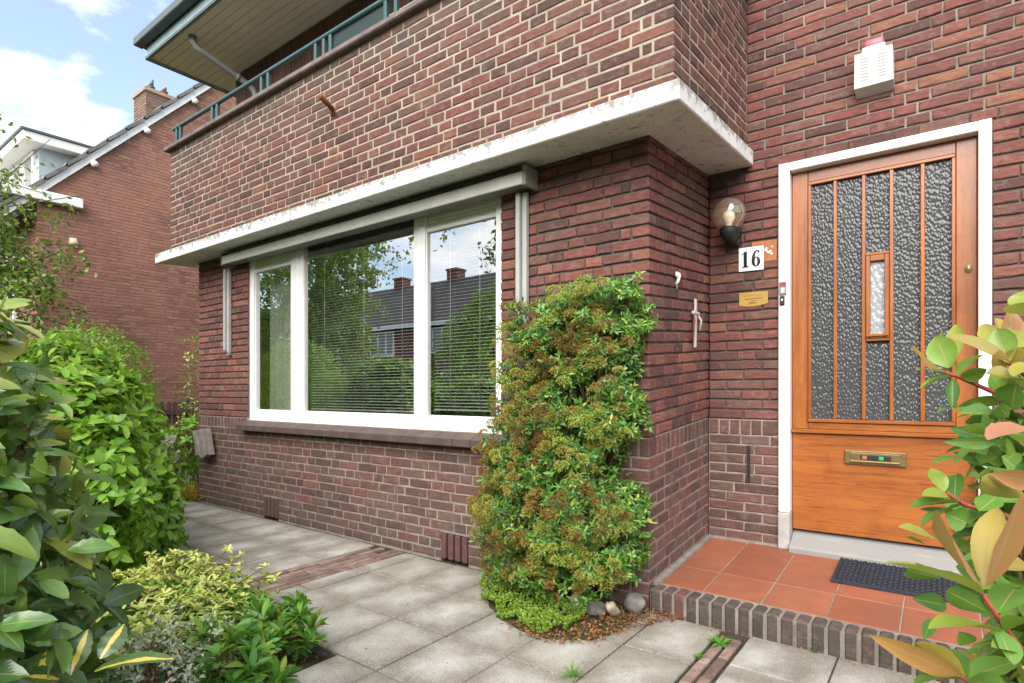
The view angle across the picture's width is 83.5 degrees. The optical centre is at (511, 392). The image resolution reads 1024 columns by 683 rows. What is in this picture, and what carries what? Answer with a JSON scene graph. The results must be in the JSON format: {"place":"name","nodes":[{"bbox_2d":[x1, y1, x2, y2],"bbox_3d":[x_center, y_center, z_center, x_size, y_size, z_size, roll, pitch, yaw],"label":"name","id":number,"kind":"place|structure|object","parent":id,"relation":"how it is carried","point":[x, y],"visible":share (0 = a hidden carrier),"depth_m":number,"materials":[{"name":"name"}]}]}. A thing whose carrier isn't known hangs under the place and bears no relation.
{"place":"outdoors","nodes":[
{"label":"outdoors","id":0,"kind":"place"},
{"bbox_2d":[0,0,198,145],"label":"sky","id":1,"kind":"structure","parent":0,"point":[70,69],"materials":[{"name":"blue"}]},
{"bbox_2d":[0,79,235,446],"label":"neighbour house","id":2,"kind":"structure","parent":0,"point":[119,182],"depth_m":10.73,"materials":[{"name":"orange brick"}]},
{"bbox_2d":[0,256,16,337],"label":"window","id":3,"kind":"structure","parent":2,"relation":"in","point":[14,317],"depth_m":10.39,"materials":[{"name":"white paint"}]},
{"bbox_2d":[69,237,78,246],"bbox_3d":[-7.645,-2.614,10.007,0.140,0.153,0.140,0,0,37],"label":"outdoor lamp","id":4,"kind":"object","parent":2,"relation":"attached to","point":[73,241],"visible":0.82,"depth_m":9.98,"materials":[{"name":"white paint"}]},
{"bbox_2d":[40,566,318,681],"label":"garden bed","id":5,"kind":"object","parent":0,"point":[309,658],"depth_m":2.48,"materials":[{"name":"soil"}]},
{"bbox_2d":[10,333,195,582],"bbox_3d":[-2.720,0.373,3.640,2.357,1.577,1.098,0,0,37],"label":"light green bush","id":6,"kind":"object","parent":5,"relation":"on","point":[116,437],"visible":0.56,"depth_m":3.11,"materials":[{"name":"green plant"}]},
{"bbox_2d":[91,544,281,682],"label":"golden shrub","id":7,"kind":"object","parent":5,"relation":"on","point":[165,589],"visible":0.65,"depth_m":2.61,"materials":[{"name":"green plant"}]},
{"bbox_2d":[217,589,331,668],"bbox_3d":[-0.987,0.987,2.333,0.450,0.295,0.479,0,0,37],"label":"rosette shrub","id":8,"kind":"object","parent":5,"relation":"on","point":[281,626],"visible":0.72,"depth_m":2.36,"materials":[{"name":"green plant"}]},
{"bbox_2d":[266,650,321,676],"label":"bed litter","id":9,"kind":"object","parent":5,"relation":"on","point":[301,657],"visible":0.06,"depth_m":2.44,"materials":[{"name":"brown plant"}]},
{"bbox_2d":[178,451,793,656],"bbox_3d":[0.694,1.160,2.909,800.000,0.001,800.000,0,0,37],"label":"ground","id":10,"kind":"structure","parent":0,"point":[187,480],"depth_m":7.53,"materials":[{"name":"soil"}]},
{"bbox_2d":[0,112,114,354],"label":"birch tree","id":11,"kind":"object","parent":10,"relation":"on","point":[24,286],"visible":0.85,"depth_m":7.55,"materials":[{"name":"green plant"}]},
{"bbox_2d":[0,292,174,682],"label":"laurel hedge","id":12,"kind":"object","parent":10,"relation":"on","point":[58,604],"visible":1,"depth_m":0.91,"materials":[{"name":"green plant"}]},
{"bbox_2d":[148,398,198,463],"bbox_3d":[-5.072,0.627,9.171,0.060,1.066,3.300,0,0,37],"label":"picket fence","id":13,"kind":"object","parent":10,"relation":"on","point":[174,411],"visible":0.06,"depth_m":8.96,"materials":[{"name":"brown wood"}]},
{"bbox_2d":[172,336,199,494],"bbox_3d":[-3.527,0.249,6.467,0.355,1.804,0.555,0,0,37],"label":"climbing plant","id":14,"kind":"object","parent":10,"relation":"on","point":[193,377],"visible":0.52,"depth_m":6.45,"materials":[{"name":"green plant"}]},
{"bbox_2d":[133,0,1023,682],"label":"brick house","id":15,"kind":"structure","parent":10,"relation":"on","point":[347,386],"depth_m":3.35,"materials":[{"name":"red brick"}]},
{"bbox_2d":[192,428,214,457],"bbox_3d":[-3.022,0.499,5.633,0.385,0.292,0.099,0,0,37],"label":"hanging roof tile","id":16,"kind":"object","parent":15,"relation":"attached to","point":[203,443],"visible":1,"depth_m":5.56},
{"bbox_2d":[172,0,398,140],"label":"balcony railing","id":17,"kind":"object","parent":15,"relation":"on","point":[361,21],"visible":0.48,"depth_m":4.20,"materials":[{"name":"metal"}]},
{"bbox_2d":[318,94,335,116],"bbox_3d":[-1.280,-1.993,3.997,0.060,0.084,0.189,0,0,9],"label":"flag holder","id":18,"kind":"object","parent":15,"relation":"attached to","point":[324,100],"visible":1,"depth_m":3.98,"materials":[{"name":"metal"}]},
{"bbox_2d":[250,196,501,433],"bbox_3d":[-1.161,-0.500,4.476,2.962,1.520,0.232,0,0,37],"label":"window","id":19,"kind":"structure","parent":15,"relation":"in","point":[279,282],"depth_m":4.43,"materials":[{"name":"white paint"}]},
{"bbox_2d":[221,164,537,355],"bbox_3d":[-1.311,-0.811,4.327,3.559,0.933,0.130,0,0,37],"label":"sunshade","id":20,"kind":"object","parent":15,"relation":"attached to","point":[518,179],"visible":0.91,"depth_m":3.75,"materials":[{"name":"grey metal"}]},
{"bbox_2d":[675,272,680,289],"bbox_3d":[0.922,-0.620,3.194,0.034,0.097,0.054,0,0,19],"label":"wall hook","id":21,"kind":"object","parent":15,"relation":"attached to","point":[677,275],"depth_m":3.19,"materials":[{"name":"white plastic"}]},
{"bbox_2d":[691,299,701,347],"bbox_3d":[1.099,-0.410,3.415,0.033,0.290,0.119,0,0,37],"label":"wall ornament","id":22,"kind":"object","parent":15,"relation":"attached to","point":[695,313],"depth_m":3.40,"materials":[{"name":"white metal"}]},
{"bbox_2d":[712,197,745,246],"bbox_3d":[1.315,-1.035,3.473,0.196,0.270,0.218,0,0,37],"label":"wall lamp","id":23,"kind":"object","parent":15,"relation":"attached to","point":[730,234],"visible":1,"depth_m":3.44,"materials":[{"name":"clear glass"}]},
{"bbox_2d":[739,245,763,271],"bbox_3d":[1.457,-0.813,3.498,0.144,0.147,0.014,0,0,37],"label":"number plate","id":24,"kind":"object","parent":15,"relation":"attached to","point":[751,258],"visible":1,"depth_m":3.49,"materials":[{"name":"white paint"}]},
{"bbox_2d":[739,291,767,306],"bbox_3d":[1.470,-0.567,3.493,0.166,0.090,0.008,0,0,37],"label":"name plate","id":25,"kind":"object","parent":15,"relation":"attached to","point":[748,299],"visible":1,"depth_m":3.49,"materials":[{"name":"yellow metal"}]},
{"bbox_2d":[752,239,776,260],"bbox_3d":[1.519,-0.850,3.456,0.140,0.128,0.006,0,0,37],"label":"orange plaque","id":26,"kind":"object","parent":15,"relation":"attached to","point":[770,250],"visible":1,"depth_m":3.44,"materials":[{"name":"tile"}]},
{"bbox_2d":[779,281,785,304],"bbox_3d":[1.591,-0.580,3.371,0.038,0.136,0.014,0,0,37],"label":"door bell","id":27,"kind":"object","parent":15,"relation":"attached to","point":[782,288],"depth_m":3.37,"materials":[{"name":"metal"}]},
{"bbox_2d":[854,36,893,98],"bbox_3d":[1.944,-1.755,3.082,0.180,0.279,0.091,0,0,37],"label":"alarm box","id":28,"kind":"object","parent":15,"relation":"attached to","point":[874,67],"visible":1,"depth_m":3.06,"materials":[{"name":"plastic"}]},
{"bbox_2d":[791,136,976,547],"bbox_3d":[2.019,-0.241,3.168,0.856,2.102,0.097,0,0,37],"label":"front door","id":29,"kind":"structure","parent":15,"relation":"in","point":[884,248],"depth_m":3.15,"materials":[{"name":"brown wood"}]},
{"bbox_2d":[830,557,983,602],"bbox_3d":[1.950,0.926,2.849,0.598,0.046,0.400,0,0,37],"label":"door mat","id":30,"kind":"object","parent":15,"relation":"on","point":[876,576],"depth_m":2.83,"materials":[{"name":"rubber"}]},
{"bbox_2d":[870,290,1023,682],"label":"photinia shrub","id":31,"kind":"object","parent":10,"relation":"on","point":[986,556],"visible":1,"depth_m":0.65,"materials":[{"name":"green plant"}]},
{"bbox_2d":[160,500,940,682],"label":"paving","id":32,"kind":"structure","parent":0,"point":[385,638],"depth_m":2.57,"materials":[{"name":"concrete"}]},
{"bbox_2d":[39,320,164,427],"bbox_3d":[-3.850,0.268,4.973,1.965,1.790,1.315,0,0,37],"label":"fine leaved bush","id":33,"kind":"object","parent":32,"relation":"on","point":[118,348],"visible":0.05,"depth_m":4.99,"materials":[{"name":"green plant"}]},
{"bbox_2d":[150,410,198,488],"bbox_3d":[-3.696,0.676,6.187,0.977,0.957,0.624,0,0,8],"label":"white hydrangea","id":34,"kind":"object","parent":32,"relation":"on","point":[176,451],"visible":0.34,"depth_m":6.08,"materials":[{"name":"green plant"}]},
{"bbox_2d":[106,601,245,682],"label":"pale variegated plant","id":35,"kind":"object","parent":32,"relation":"on","point":[136,676],"visible":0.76,"depth_m":1.90,"materials":[{"name":"green plant"}]},
{"bbox_2d":[180,482,203,500],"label":"yellow grass","id":36,"kind":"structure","parent":32,"relation":"on","point":[191,495],"depth_m":5.83,"materials":[{"name":"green plant"}]},
{"bbox_2d":[176,615,301,682],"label":"rosette shrub","id":37,"kind":"object","parent":32,"relation":"on","point":[251,668],"visible":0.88,"depth_m":2.00,"materials":[{"name":"green plant"}]},
{"bbox_2d":[209,547,741,682],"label":"brick strip","id":38,"kind":"object","parent":32,"relation":"on","point":[305,573],"visible":0.57,"depth_m":3.38,"materials":[{"name":"brown brick"}]},
{"bbox_2d":[694,653,704,658],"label":"weed","id":39,"kind":"object","parent":38,"relation":"on","point":[698,655],"visible":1,"depth_m":2.37,"materials":[{"name":"green plant"}]},
{"bbox_2d":[707,633,731,648],"bbox_3d":[0.907,1.083,2.496,0.117,0.077,0.109,0,0,14],"label":"weed","id":40,"kind":"object","parent":38,"relation":"on","point":[716,639],"visible":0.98,"depth_m":2.50,"materials":[{"name":"green plant"}]},
{"bbox_2d":[487,582,646,640],"bbox_3d":[0.155,1.122,2.930,0.913,0.056,0.603,0,0,37],"label":"planting pocket","id":41,"kind":"object","parent":32,"relation":"on","point":[492,605],"visible":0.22,"depth_m":2.74,"materials":[{"name":"soil"}]},
{"bbox_2d":[479,572,587,633],"bbox_3d":[0.040,1.051,2.956,0.396,0.086,0.824,0,0,-36],"label":"stonecrop","id":42,"kind":"object","parent":41,"relation":"on","point":[518,601],"visible":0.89,"depth_m":2.82,"materials":[{"name":"green plant"}]},
{"bbox_2d":[553,592,560,608],"bbox_3d":[0.225,1.034,2.865,0.039,0.061,0.111,0,0,-18],"label":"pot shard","id":43,"kind":"object","parent":41,"relation":"on","point":[558,600],"visible":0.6,"depth_m":2.87,"materials":[{"name":"ceramic"}]},
{"bbox_2d":[466,270,658,607],"bbox_3d":[0.098,0.278,2.974,1.196,1.756,0.672,0,0,37],"label":"bush","id":44,"kind":"object","parent":41,"relation":"on","point":[558,532],"visible":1,"depth_m":2.82,"materials":[{"name":"green plant"}]},
{"bbox_2d":[570,592,581,609],"bbox_3d":[0.318,1.052,2.860,0.062,0.127,0.100,0,0,-2],"label":"stone","id":45,"kind":"object","parent":41,"relation":"on","point":[574,595],"visible":0.3,"depth_m":2.83,"materials":[{"name":"grey stone"}]},
{"bbox_2d":[500,602,685,643],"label":"leaf litter","id":46,"kind":"object","parent":41,"relation":"on","point":[613,625],"visible":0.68,"depth_m":2.67,"materials":[{"name":"brown plant"}]},
{"bbox_2d":[586,599,606,615],"bbox_3d":[0.412,1.066,2.827,0.110,0.075,0.083,0,0,-6],"label":"stone","id":47,"kind":"object","parent":41,"relation":"on","point":[595,607],"visible":0.82,"depth_m":2.80,"materials":[{"name":"grey stone"}]},
{"bbox_2d":[604,601,620,616],"bbox_3d":[0.487,1.055,2.783,0.062,0.099,0.117,0,0,37],"label":"stone","id":48,"kind":"object","parent":41,"relation":"on","point":[612,608],"visible":0.92,"depth_m":2.75,"materials":[{"name":"beige stone"}]},
{"bbox_2d":[623,593,645,613],"bbox_3d":[0.614,1.058,2.865,0.112,0.091,0.095,0,0,25],"label":"stone","id":49,"kind":"object","parent":41,"relation":"on","point":[634,602],"visible":0.95,"depth_m":2.83,"materials":[{"name":"grey stone"}]},
{"bbox_2d":[560,659,584,678],"bbox_3d":[0.243,1.072,2.207,0.110,0.072,0.118,0,0,37],"label":"weed","id":50,"kind":"object","parent":32,"relation":"on","point":[572,673],"visible":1,"depth_m":2.21,"materials":[{"name":"green plant"}]},
{"bbox_2d":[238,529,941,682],"bbox_3d":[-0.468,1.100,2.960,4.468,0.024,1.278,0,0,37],"label":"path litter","id":51,"kind":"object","parent":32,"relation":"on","point":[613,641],"visible":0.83,"depth_m":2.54,"materials":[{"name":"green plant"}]}
]}

